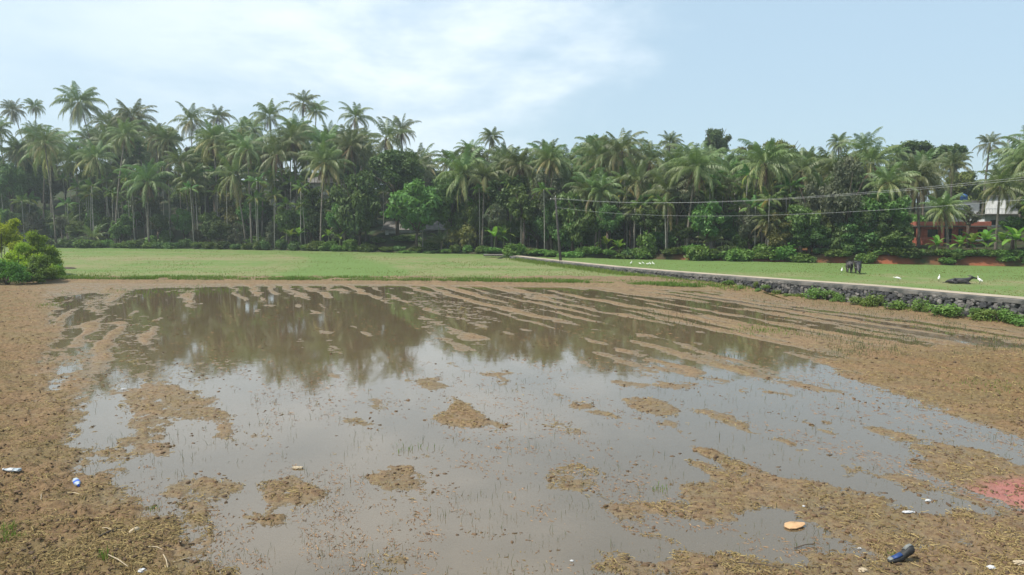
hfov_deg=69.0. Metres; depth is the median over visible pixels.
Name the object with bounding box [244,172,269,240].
areca palm
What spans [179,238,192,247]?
shrub
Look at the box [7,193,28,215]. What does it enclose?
broadleaf tree
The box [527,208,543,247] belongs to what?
broadleaf tree
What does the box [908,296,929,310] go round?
creeper
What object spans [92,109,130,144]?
coconut palm
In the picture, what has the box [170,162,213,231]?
coconut palm
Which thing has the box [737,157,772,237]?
coconut palm
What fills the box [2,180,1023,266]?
hillside
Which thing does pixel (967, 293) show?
path
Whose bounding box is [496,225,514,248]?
banana plant
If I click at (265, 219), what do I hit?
broadleaf tree
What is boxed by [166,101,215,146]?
coconut palm
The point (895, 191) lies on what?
broadleaf tree
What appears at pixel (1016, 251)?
shrub
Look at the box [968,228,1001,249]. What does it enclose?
banana plant
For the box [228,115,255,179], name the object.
coconut palm
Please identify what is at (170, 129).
coconut palm
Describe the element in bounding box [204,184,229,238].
areca palm
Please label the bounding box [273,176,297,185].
areca palm
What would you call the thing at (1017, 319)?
creeper
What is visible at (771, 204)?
areca palm
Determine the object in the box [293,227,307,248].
banana plant
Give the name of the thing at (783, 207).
broadleaf tree
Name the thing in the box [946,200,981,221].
hill house
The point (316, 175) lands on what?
broadleaf tree
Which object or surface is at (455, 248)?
shrub
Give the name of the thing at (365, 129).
coconut palm
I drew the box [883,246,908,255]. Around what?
shrub
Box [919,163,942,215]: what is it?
broadleaf tree
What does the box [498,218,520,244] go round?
broadleaf tree
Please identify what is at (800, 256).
shrub
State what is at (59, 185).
broadleaf tree
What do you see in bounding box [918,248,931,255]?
shrub
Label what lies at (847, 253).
shrub
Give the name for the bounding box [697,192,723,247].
areca palm
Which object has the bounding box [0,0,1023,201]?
sky
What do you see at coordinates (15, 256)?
bush
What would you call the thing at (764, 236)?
broadleaf tree
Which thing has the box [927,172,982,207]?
broadleaf tree
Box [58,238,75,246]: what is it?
shrub
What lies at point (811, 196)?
overhead wire
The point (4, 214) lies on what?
broadleaf tree
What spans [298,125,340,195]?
coconut palm
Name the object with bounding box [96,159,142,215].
coconut palm
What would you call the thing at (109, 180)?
areca palm
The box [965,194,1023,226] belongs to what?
two storey house
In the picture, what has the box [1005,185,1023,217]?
coconut palm
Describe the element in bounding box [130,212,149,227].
shrub
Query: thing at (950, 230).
door
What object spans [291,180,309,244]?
areca palm
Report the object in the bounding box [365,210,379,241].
broadleaf tree
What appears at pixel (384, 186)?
broadleaf tree
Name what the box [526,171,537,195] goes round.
coconut palm
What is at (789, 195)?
areca palm
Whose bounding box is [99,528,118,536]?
stick
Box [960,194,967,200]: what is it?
water tank
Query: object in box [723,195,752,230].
areca palm
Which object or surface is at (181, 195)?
areca palm
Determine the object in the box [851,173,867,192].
broadleaf tree
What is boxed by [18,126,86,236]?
coconut palm
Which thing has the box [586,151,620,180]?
coconut palm
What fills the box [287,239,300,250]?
shrub
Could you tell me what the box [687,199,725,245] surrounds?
broadleaf tree
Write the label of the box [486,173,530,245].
broadleaf tree
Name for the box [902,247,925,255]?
shrub
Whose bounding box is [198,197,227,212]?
shrub
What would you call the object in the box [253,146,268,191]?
broadleaf tree
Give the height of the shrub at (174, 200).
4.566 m
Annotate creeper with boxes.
[722,280,734,283]
[760,285,770,290]
[771,290,781,294]
[801,286,827,299]
[827,290,838,296]
[830,292,845,301]
[847,296,864,304]
[861,291,885,306]
[883,299,909,309]
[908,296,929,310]
[919,304,928,312]
[926,303,970,316]
[967,308,997,320]
[968,306,979,312]
[986,306,1021,323]
[987,310,996,318]
[1003,311,1023,325]
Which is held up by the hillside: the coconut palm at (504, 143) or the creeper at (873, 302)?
the coconut palm at (504, 143)
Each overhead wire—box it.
[555,177,1021,202]
[558,200,1014,215]
[564,179,1023,202]
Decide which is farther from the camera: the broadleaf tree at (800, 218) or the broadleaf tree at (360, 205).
the broadleaf tree at (360, 205)
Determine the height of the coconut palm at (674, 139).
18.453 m
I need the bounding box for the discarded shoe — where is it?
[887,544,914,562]
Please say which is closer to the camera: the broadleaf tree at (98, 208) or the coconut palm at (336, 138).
the coconut palm at (336, 138)
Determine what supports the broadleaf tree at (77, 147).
on the hillside
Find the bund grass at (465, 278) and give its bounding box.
[5,273,729,286]
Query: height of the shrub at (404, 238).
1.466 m
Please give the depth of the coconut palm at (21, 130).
180.85 m
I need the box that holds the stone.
[129,527,139,532]
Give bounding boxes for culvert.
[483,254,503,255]
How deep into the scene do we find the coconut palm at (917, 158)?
133.62 m
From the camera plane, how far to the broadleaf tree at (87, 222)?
158.95 m
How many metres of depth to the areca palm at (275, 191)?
140.25 m
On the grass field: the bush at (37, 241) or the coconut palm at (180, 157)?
the bush at (37, 241)
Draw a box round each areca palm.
[9,193,33,241]
[18,191,40,232]
[54,172,71,213]
[55,197,78,214]
[67,178,87,218]
[72,185,90,239]
[78,190,98,210]
[79,169,96,212]
[79,186,101,239]
[80,178,101,239]
[83,190,102,230]
[95,173,116,239]
[100,185,113,216]
[102,187,122,215]
[106,189,125,240]
[114,171,133,240]
[121,174,138,239]
[135,193,154,238]
[141,185,159,234]
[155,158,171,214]
[160,174,177,241]
[170,186,184,208]
[180,181,199,247]
[187,162,203,227]
[188,180,205,241]
[192,168,216,238]
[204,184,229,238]
[205,165,222,211]
[207,175,230,207]
[219,172,237,241]
[240,180,257,236]
[244,166,261,236]
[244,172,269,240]
[244,189,266,237]
[263,166,283,224]
[264,187,284,248]
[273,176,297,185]
[276,197,295,248]
[280,176,301,240]
[282,169,299,200]
[291,166,307,188]
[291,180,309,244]
[294,175,310,194]
[294,197,310,243]
[317,182,330,198]
[335,174,349,194]
[377,185,390,231]
[466,197,478,210]
[470,182,486,244]
[481,195,494,246]
[500,175,522,244]
[518,201,529,244]
[531,182,554,248]
[591,200,604,246]
[610,166,638,194]
[610,185,633,230]
[614,176,636,248]
[619,197,643,247]
[627,195,653,247]
[643,184,662,231]
[645,198,666,231]
[653,193,678,248]
[690,168,712,244]
[692,165,725,247]
[696,178,727,198]
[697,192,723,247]
[698,199,724,248]
[705,177,730,248]
[710,188,734,245]
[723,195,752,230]
[730,163,760,211]
[730,181,759,202]
[739,195,771,249]
[753,186,784,246]
[756,197,776,241]
[769,172,789,194]
[773,174,805,203]
[774,187,798,212]
[868,188,896,199]
[892,170,920,192]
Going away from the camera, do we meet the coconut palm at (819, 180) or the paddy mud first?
the paddy mud
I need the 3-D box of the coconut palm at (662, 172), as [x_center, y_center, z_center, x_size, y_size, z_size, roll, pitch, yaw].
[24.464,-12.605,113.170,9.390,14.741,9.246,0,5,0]
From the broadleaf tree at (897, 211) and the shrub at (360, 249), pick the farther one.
the shrub at (360, 249)
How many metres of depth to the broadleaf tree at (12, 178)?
164.93 m
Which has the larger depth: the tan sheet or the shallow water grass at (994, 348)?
the shallow water grass at (994, 348)
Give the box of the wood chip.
[292,466,303,468]
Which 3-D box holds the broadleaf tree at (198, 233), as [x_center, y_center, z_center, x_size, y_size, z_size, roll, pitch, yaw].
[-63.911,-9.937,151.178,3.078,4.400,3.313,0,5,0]
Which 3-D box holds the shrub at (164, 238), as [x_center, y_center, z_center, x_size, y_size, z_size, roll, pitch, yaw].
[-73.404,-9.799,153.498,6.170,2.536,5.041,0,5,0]
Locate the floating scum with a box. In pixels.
[56,289,1023,574]
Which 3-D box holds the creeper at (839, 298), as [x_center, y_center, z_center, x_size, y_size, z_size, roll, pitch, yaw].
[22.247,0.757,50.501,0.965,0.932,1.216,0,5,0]
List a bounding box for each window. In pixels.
[927,229,937,236]
[958,229,962,235]
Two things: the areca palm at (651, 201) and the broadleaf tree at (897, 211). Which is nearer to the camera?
the broadleaf tree at (897, 211)
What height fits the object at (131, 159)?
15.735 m
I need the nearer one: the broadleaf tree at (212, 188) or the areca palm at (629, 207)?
the areca palm at (629, 207)
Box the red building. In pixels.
[910,222,991,245]
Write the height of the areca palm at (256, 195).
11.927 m
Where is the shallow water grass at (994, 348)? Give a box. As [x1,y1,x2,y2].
[628,294,1023,357]
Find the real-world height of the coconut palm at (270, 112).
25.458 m
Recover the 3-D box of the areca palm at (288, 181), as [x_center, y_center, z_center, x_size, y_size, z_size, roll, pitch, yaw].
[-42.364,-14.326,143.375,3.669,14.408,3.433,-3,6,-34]
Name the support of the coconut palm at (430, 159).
on the hillside
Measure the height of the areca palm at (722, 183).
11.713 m
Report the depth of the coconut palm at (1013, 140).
97.14 m
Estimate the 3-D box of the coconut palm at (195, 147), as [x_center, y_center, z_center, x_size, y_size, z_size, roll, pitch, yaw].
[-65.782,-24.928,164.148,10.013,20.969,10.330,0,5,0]
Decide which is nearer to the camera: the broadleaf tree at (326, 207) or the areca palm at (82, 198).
the broadleaf tree at (326, 207)
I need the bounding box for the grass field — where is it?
[0,246,1023,301]
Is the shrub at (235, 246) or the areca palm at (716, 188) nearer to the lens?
the areca palm at (716, 188)
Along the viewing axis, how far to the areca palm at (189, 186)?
147.69 m
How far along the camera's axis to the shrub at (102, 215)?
164.39 m
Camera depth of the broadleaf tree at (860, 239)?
97.67 m
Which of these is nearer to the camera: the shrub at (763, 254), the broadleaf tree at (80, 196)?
the shrub at (763, 254)
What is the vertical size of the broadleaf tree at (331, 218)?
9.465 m
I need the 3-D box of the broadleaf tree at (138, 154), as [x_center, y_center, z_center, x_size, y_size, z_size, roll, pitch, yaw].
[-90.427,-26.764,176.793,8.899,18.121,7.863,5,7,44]
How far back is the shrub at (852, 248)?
97.86 m
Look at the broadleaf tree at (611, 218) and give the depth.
110.95 m
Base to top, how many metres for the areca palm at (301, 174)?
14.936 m
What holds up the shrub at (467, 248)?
on the hillside
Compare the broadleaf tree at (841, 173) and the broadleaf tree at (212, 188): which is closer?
the broadleaf tree at (841, 173)
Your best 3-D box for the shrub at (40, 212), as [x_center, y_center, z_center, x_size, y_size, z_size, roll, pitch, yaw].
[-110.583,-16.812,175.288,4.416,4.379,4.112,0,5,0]
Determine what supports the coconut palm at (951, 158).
on the hillside
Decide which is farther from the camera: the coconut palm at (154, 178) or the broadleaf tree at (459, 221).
the coconut palm at (154, 178)
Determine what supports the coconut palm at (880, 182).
on the hillside
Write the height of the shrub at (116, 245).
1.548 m
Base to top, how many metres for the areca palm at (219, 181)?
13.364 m
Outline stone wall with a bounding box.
[510,256,1023,319]
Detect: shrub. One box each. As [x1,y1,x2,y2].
[32,207,50,222]
[44,237,53,245]
[46,221,59,235]
[52,243,63,247]
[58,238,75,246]
[71,238,104,247]
[84,210,107,224]
[101,239,113,246]
[109,243,126,247]
[110,202,121,210]
[119,239,140,248]
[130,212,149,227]
[133,238,143,247]
[140,241,155,247]
[142,234,172,242]
[152,241,167,248]
[163,242,180,248]
[168,191,186,208]
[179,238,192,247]
[185,206,200,221]
[190,242,204,247]
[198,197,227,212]
[202,241,215,247]
[213,241,231,248]
[229,244,241,249]
[241,243,253,248]
[242,234,265,243]
[253,238,264,249]
[260,239,270,249]
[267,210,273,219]
[275,238,288,248]
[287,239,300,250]
[300,244,312,249]
[305,239,326,250]
[318,239,337,250]
[328,245,346,251]
[342,238,359,249]
[356,245,373,251]
[361,242,377,249]
[378,247,393,250]
[390,235,421,240]
[393,245,406,250]
[396,250,421,252]
[407,246,433,250]
[418,238,444,248]
[424,250,437,253]
[436,248,452,252]
[449,244,460,251]
[462,245,473,251]
[474,245,490,251]
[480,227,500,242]
[484,247,504,252]
[502,243,526,257]
[523,248,540,255]
[527,248,546,253]
[541,249,557,256]
[564,250,584,257]
[575,246,593,253]
[582,229,605,247]
[586,245,602,253]
[601,228,617,237]
[601,249,616,254]
[609,252,632,258]
[612,226,642,244]
[621,247,638,258]
[628,248,655,258]
[636,230,656,251]
[649,244,657,253]
[650,229,682,249]
[661,248,682,253]
[669,246,684,254]
[681,245,699,253]
[684,244,721,260]
[690,222,700,237]
[699,253,719,260]
[710,249,720,254]
[714,243,736,253]
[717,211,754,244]
[717,246,753,261]
[728,229,753,248]
[752,242,775,251]
[752,250,786,258]
[769,243,798,260]
[787,251,811,262]
[803,255,816,262]
[811,248,829,254]
[822,248,844,257]
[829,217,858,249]
[840,250,851,256]
[841,242,863,254]
[854,252,878,262]
[861,241,878,253]
[871,246,888,254]
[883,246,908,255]
[898,250,922,257]
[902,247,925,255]
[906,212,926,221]
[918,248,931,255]
[922,249,935,255]
[933,248,952,254]
[934,248,951,255]
[938,257,955,263]
[949,252,965,259]
[952,248,965,255]
[964,249,974,255]
[967,249,980,255]
[972,248,987,255]
[986,249,999,256]
[995,255,1019,262]
[998,249,1013,255]
[1003,248,1021,256]
[1011,249,1023,258]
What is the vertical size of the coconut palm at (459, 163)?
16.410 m
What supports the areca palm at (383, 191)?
on the hillside
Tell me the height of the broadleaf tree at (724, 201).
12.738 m
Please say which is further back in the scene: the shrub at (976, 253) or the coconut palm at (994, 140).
the coconut palm at (994, 140)
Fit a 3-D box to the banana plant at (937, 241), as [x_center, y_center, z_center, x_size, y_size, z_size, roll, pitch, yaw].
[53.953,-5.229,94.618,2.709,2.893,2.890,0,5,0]
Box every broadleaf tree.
[0,161,27,227]
[0,192,39,218]
[0,208,10,244]
[5,211,24,233]
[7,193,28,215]
[12,157,48,206]
[22,211,45,231]
[33,178,59,208]
[42,214,63,235]
[45,165,78,205]
[54,216,69,239]
[65,222,85,238]
[67,141,82,168]
[68,196,113,224]
[71,172,87,203]
[78,161,108,184]
[79,178,122,204]
[85,215,101,237]
[89,166,120,215]
[97,216,112,239]
[107,214,136,242]
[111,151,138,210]
[118,138,149,196]
[122,201,143,238]
[125,178,163,240]
[139,150,155,180]
[147,222,156,234]
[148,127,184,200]
[149,171,165,193]
[149,213,169,240]
[169,175,212,207]
[170,207,195,238]
[183,143,199,157]
[187,151,203,213]
[189,228,203,241]
[190,152,209,213]
[191,156,232,211]
[194,151,232,215]
[198,211,219,241]
[199,219,232,246]
[217,192,256,225]
[227,222,248,243]
[233,221,249,234]
[235,151,258,178]
[235,198,265,235]
[242,190,273,216]
[248,210,267,233]
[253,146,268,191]
[265,221,287,248]
[266,137,291,207]
[269,175,299,240]
[272,207,302,243]
[293,200,311,244]
[298,187,325,241]
[299,170,319,188]
[303,210,332,240]
[315,190,344,240]
[325,202,344,245]
[329,227,356,242]
[330,168,380,244]
[342,152,360,196]
[351,154,379,190]
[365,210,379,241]
[368,147,426,235]
[376,174,390,197]
[377,190,391,216]
[383,178,446,245]
[425,168,440,183]
[425,178,438,208]
[431,175,470,245]
[443,214,464,233]
[445,204,497,250]
[456,174,489,245]
[461,197,489,250]
[478,167,507,241]
[482,202,507,246]
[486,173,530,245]
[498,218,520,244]
[507,184,541,246]
[512,220,540,240]
[513,190,533,245]
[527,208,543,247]
[533,198,564,250]
[534,172,564,249]
[549,220,566,249]
[551,203,598,250]
[552,191,591,251]
[564,166,577,202]
[566,197,598,246]
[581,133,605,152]
[582,168,611,187]
[595,202,624,249]
[612,141,636,173]
[615,197,634,247]
[617,185,662,236]
[622,203,637,248]
[630,204,660,233]
[651,209,675,235]
[655,172,704,247]
[665,198,695,222]
[674,218,696,253]
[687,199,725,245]
[694,191,713,206]
[699,189,737,212]
[703,128,731,158]
[712,159,752,212]
[715,205,728,245]
[716,210,744,238]
[734,200,761,249]
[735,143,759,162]
[735,186,778,211]
[747,177,765,199]
[757,198,781,242]
[761,212,795,246]
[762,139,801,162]
[771,188,807,214]
[772,163,810,199]
[774,223,793,247]
[783,204,821,252]
[789,224,832,253]
[794,181,827,252]
[813,208,835,247]
[820,155,872,248]
[836,217,878,253]
[843,191,870,225]
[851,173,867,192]
[859,206,898,238]
[863,186,911,223]
[874,222,915,254]
[875,179,902,223]
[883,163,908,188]
[897,140,947,212]
[898,214,913,229]
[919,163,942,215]
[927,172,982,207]
[939,143,968,171]
[945,170,982,191]
[956,206,984,247]
[979,186,995,208]
[999,216,1023,248]
[1021,195,1023,216]
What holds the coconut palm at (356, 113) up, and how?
on the hillside
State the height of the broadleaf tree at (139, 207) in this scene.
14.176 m
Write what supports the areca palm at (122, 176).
on the hillside
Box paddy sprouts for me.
[61,299,1023,574]
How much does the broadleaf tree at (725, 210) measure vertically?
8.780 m
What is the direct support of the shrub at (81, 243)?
on the grass field
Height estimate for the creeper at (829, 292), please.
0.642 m
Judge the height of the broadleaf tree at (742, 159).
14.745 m
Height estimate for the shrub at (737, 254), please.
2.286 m
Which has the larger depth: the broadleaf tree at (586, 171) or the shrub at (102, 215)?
the shrub at (102, 215)
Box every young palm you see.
[49,211,85,238]
[72,223,108,240]
[426,227,456,249]
[696,228,733,248]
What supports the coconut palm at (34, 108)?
on the hillside
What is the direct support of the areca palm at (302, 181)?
on the hillside
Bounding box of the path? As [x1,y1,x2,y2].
[519,256,1023,298]
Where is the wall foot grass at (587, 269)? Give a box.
[506,257,751,290]
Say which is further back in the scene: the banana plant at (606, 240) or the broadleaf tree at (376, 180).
the broadleaf tree at (376, 180)
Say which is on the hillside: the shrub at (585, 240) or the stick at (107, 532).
the shrub at (585, 240)
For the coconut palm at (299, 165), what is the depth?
147.20 m
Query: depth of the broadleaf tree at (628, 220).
114.06 m
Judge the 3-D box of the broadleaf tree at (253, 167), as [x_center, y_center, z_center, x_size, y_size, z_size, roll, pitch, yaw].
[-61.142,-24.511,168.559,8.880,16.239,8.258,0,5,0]
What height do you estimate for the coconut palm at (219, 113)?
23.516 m
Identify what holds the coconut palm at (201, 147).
on the hillside
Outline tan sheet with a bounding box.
[784,521,804,528]
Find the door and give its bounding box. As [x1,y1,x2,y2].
[944,229,951,241]
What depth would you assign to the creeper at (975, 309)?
41.42 m
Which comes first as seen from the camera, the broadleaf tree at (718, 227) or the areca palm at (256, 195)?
the broadleaf tree at (718, 227)
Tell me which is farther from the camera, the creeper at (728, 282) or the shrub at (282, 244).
the shrub at (282, 244)
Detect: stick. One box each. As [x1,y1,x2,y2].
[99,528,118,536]
[735,561,790,569]
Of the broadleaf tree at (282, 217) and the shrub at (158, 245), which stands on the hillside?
the broadleaf tree at (282, 217)
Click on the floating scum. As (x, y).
(530, 451)
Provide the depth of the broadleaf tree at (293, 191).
144.70 m
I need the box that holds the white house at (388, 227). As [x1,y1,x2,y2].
[381,221,446,234]
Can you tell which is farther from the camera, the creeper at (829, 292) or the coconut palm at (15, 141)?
the coconut palm at (15, 141)
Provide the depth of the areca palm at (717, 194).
108.91 m
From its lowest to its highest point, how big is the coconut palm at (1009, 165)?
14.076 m
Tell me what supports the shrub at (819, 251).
on the hillside
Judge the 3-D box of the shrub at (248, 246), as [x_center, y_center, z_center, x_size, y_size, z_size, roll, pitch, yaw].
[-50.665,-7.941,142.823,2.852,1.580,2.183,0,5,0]
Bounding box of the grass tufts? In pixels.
[0,283,1022,560]
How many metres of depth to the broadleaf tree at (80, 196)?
169.38 m
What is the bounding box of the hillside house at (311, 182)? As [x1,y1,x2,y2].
[270,175,338,207]
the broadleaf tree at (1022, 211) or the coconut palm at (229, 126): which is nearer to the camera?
the broadleaf tree at (1022, 211)
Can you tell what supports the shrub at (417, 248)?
on the hillside
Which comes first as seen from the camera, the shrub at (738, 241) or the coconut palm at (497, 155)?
the shrub at (738, 241)
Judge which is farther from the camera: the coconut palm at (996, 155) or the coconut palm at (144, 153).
the coconut palm at (144, 153)
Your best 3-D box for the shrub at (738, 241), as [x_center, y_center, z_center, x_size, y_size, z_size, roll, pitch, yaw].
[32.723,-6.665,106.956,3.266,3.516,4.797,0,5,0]
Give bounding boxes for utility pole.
[550,196,561,260]
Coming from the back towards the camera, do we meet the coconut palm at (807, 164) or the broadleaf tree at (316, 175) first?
the broadleaf tree at (316, 175)
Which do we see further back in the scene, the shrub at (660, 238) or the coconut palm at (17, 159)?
the coconut palm at (17, 159)
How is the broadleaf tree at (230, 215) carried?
on the hillside
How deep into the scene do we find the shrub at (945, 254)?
93.54 m
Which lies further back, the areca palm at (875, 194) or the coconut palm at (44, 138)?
the coconut palm at (44, 138)
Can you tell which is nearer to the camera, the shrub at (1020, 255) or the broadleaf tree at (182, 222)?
the shrub at (1020, 255)
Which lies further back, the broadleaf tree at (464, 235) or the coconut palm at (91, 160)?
the coconut palm at (91, 160)
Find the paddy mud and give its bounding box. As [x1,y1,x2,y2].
[0,275,1023,574]
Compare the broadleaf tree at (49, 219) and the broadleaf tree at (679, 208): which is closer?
the broadleaf tree at (679, 208)
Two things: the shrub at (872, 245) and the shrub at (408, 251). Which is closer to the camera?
the shrub at (872, 245)
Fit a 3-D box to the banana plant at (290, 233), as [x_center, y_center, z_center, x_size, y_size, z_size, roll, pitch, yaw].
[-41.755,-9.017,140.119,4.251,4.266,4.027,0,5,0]
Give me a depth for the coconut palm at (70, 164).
162.75 m
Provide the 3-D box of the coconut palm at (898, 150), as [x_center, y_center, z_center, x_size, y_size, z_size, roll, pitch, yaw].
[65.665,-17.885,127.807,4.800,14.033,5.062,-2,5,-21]
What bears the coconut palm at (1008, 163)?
on the hillside
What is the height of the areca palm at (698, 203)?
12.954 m
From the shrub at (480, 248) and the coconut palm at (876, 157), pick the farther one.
the shrub at (480, 248)
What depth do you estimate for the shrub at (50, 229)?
163.91 m
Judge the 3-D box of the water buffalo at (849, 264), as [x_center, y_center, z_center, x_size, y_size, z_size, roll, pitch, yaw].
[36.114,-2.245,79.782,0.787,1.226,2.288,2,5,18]
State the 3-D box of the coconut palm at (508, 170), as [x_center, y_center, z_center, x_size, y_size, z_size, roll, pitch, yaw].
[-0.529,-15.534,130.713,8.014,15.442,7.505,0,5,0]
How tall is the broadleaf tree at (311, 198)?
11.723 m
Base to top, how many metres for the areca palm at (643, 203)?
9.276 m
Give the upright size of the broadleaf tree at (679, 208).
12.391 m
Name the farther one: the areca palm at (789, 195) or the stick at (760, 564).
the areca palm at (789, 195)
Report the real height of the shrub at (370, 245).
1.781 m
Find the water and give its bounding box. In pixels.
[35,284,1023,574]
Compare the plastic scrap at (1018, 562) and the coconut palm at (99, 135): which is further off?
the coconut palm at (99, 135)
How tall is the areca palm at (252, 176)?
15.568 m
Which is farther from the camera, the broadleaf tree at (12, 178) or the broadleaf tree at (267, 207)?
the broadleaf tree at (12, 178)
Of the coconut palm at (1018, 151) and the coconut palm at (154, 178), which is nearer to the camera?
the coconut palm at (1018, 151)
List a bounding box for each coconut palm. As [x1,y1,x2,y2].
[0,98,26,140]
[0,117,13,160]
[0,135,36,169]
[0,138,33,170]
[15,120,52,205]
[18,124,71,242]
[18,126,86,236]
[21,98,45,126]
[23,134,69,221]
[45,143,91,222]
[50,81,108,138]
[69,139,118,216]
[73,126,95,148]
[79,139,107,160]
[80,133,107,151]
[83,121,135,220]
[87,112,112,128]
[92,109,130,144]
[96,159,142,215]
[103,117,149,247]
[109,98,157,180]
[112,158,175,241]
[135,122,169,208]
[135,145,153,199]
[143,123,169,172]
[145,141,164,171]
[150,126,183,226]
[160,146,204,236]
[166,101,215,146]
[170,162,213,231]
[185,127,226,161]
[192,125,226,189]
[194,119,231,216]
[203,126,238,201]
[204,104,232,127]
[205,123,238,205]
[207,130,259,220]
[208,150,263,243]
[217,129,254,202]
[224,132,271,242]
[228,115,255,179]
[237,116,267,188]
[242,129,283,236]
[250,98,292,162]
[251,130,299,240]
[255,167,291,235]
[267,121,317,241]
[274,114,317,208]
[278,118,309,169]
[286,138,318,187]
[287,90,321,169]
[287,142,320,233]
[297,138,356,240]
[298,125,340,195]
[300,100,333,170]
[311,141,366,186]
[317,120,340,141]
[321,128,342,191]
[325,125,373,232]
[332,126,368,173]
[337,101,373,170]
[340,123,365,143]
[351,126,379,146]
[353,139,377,172]
[356,115,415,220]
[382,115,421,152]
[399,149,428,171]
[405,142,442,174]
[417,150,438,185]
[424,159,440,183]
[432,144,494,206]
[433,149,461,234]
[437,151,473,198]
[453,137,487,154]
[458,146,499,171]
[460,159,507,245]
[475,187,518,246]
[479,126,504,158]
[484,143,535,190]
[485,147,506,163]
[487,159,531,181]
[490,141,513,158]
[495,147,539,217]
[518,140,572,242]
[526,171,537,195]
[528,139,573,245]
[528,155,574,191]
[531,139,564,169]
[551,163,589,202]
[557,142,585,170]
[562,167,614,245]
[565,146,594,167]
[571,133,625,188]
[571,181,612,248]
[574,156,605,171]
[579,172,626,246]
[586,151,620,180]
[592,127,650,187]
[610,150,637,205]
[614,157,664,249]
[622,138,673,183]
[625,138,661,182]
[642,154,706,246]
[642,166,701,248]
[644,147,705,200]
[656,141,731,245]
[658,130,682,153]
[669,143,718,239]
[699,144,725,157]
[708,159,753,208]
[709,157,749,193]
[711,152,735,165]
[715,148,748,162]
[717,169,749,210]
[726,138,806,242]
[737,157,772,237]
[747,148,796,195]
[751,207,786,243]
[766,158,797,193]
[770,146,834,246]
[784,147,829,180]
[793,163,833,247]
[800,146,863,198]
[826,132,852,157]
[834,126,896,169]
[848,141,903,191]
[855,161,921,202]
[882,141,911,167]
[890,152,958,216]
[890,153,946,246]
[905,147,946,209]
[918,191,971,248]
[931,150,973,216]
[971,164,1023,249]
[972,132,1007,213]
[982,140,1021,193]
[982,163,1018,194]
[988,125,1023,203]
[997,130,1023,176]
[998,157,1023,240]
[999,157,1023,194]
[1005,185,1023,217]
[1013,161,1023,193]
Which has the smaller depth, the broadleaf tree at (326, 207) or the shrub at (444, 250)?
the shrub at (444, 250)
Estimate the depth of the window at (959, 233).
102.27 m
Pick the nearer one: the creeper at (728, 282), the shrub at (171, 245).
the creeper at (728, 282)
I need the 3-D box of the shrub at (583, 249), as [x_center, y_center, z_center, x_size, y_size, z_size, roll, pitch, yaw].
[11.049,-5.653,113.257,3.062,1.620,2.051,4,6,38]
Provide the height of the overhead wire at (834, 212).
1.374 m
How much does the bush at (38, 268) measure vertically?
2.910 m
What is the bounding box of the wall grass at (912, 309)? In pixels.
[746,287,1020,323]
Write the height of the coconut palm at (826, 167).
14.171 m
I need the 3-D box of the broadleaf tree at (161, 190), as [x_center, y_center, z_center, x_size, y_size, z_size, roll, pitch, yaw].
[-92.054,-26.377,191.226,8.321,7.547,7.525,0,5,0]
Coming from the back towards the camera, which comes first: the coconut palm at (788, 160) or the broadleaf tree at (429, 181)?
the broadleaf tree at (429, 181)
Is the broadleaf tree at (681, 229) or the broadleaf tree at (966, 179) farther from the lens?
the broadleaf tree at (966, 179)
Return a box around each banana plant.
[280,228,296,241]
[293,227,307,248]
[322,229,336,241]
[334,230,349,245]
[484,226,507,252]
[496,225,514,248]
[597,236,616,254]
[608,239,629,253]
[925,235,951,249]
[949,234,975,248]
[958,231,990,248]
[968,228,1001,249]
[989,228,1010,249]
[996,226,1023,249]
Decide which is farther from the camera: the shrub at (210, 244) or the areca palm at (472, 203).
the shrub at (210, 244)
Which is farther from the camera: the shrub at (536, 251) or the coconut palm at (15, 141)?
the coconut palm at (15, 141)
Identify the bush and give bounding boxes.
[0,215,43,257]
[0,242,52,268]
[0,259,33,284]
[19,229,63,265]
[23,253,60,282]
[52,263,66,275]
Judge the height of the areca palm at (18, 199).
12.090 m
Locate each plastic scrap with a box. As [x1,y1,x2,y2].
[857,567,867,572]
[1013,560,1023,564]
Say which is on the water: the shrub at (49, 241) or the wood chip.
the wood chip
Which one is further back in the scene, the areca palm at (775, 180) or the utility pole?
the areca palm at (775, 180)
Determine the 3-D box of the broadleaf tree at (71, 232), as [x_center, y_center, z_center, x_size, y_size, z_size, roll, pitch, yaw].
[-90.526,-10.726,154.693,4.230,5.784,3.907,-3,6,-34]
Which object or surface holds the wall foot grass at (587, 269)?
on the grass field
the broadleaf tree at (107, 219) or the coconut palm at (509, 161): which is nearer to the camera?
the coconut palm at (509, 161)
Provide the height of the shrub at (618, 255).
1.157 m
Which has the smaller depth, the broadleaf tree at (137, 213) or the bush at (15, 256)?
the bush at (15, 256)
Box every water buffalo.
[846,261,853,272]
[854,261,862,272]
[942,275,977,283]
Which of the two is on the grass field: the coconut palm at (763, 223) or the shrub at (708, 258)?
the shrub at (708, 258)
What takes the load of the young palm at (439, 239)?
on the hillside
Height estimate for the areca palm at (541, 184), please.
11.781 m
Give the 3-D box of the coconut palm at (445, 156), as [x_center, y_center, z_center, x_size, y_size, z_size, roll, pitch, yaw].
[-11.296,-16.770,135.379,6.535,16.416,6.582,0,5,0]
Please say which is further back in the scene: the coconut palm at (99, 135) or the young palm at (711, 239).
the coconut palm at (99, 135)
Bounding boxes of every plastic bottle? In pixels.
[2,468,21,471]
[72,478,80,486]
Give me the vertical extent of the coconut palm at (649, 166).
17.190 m

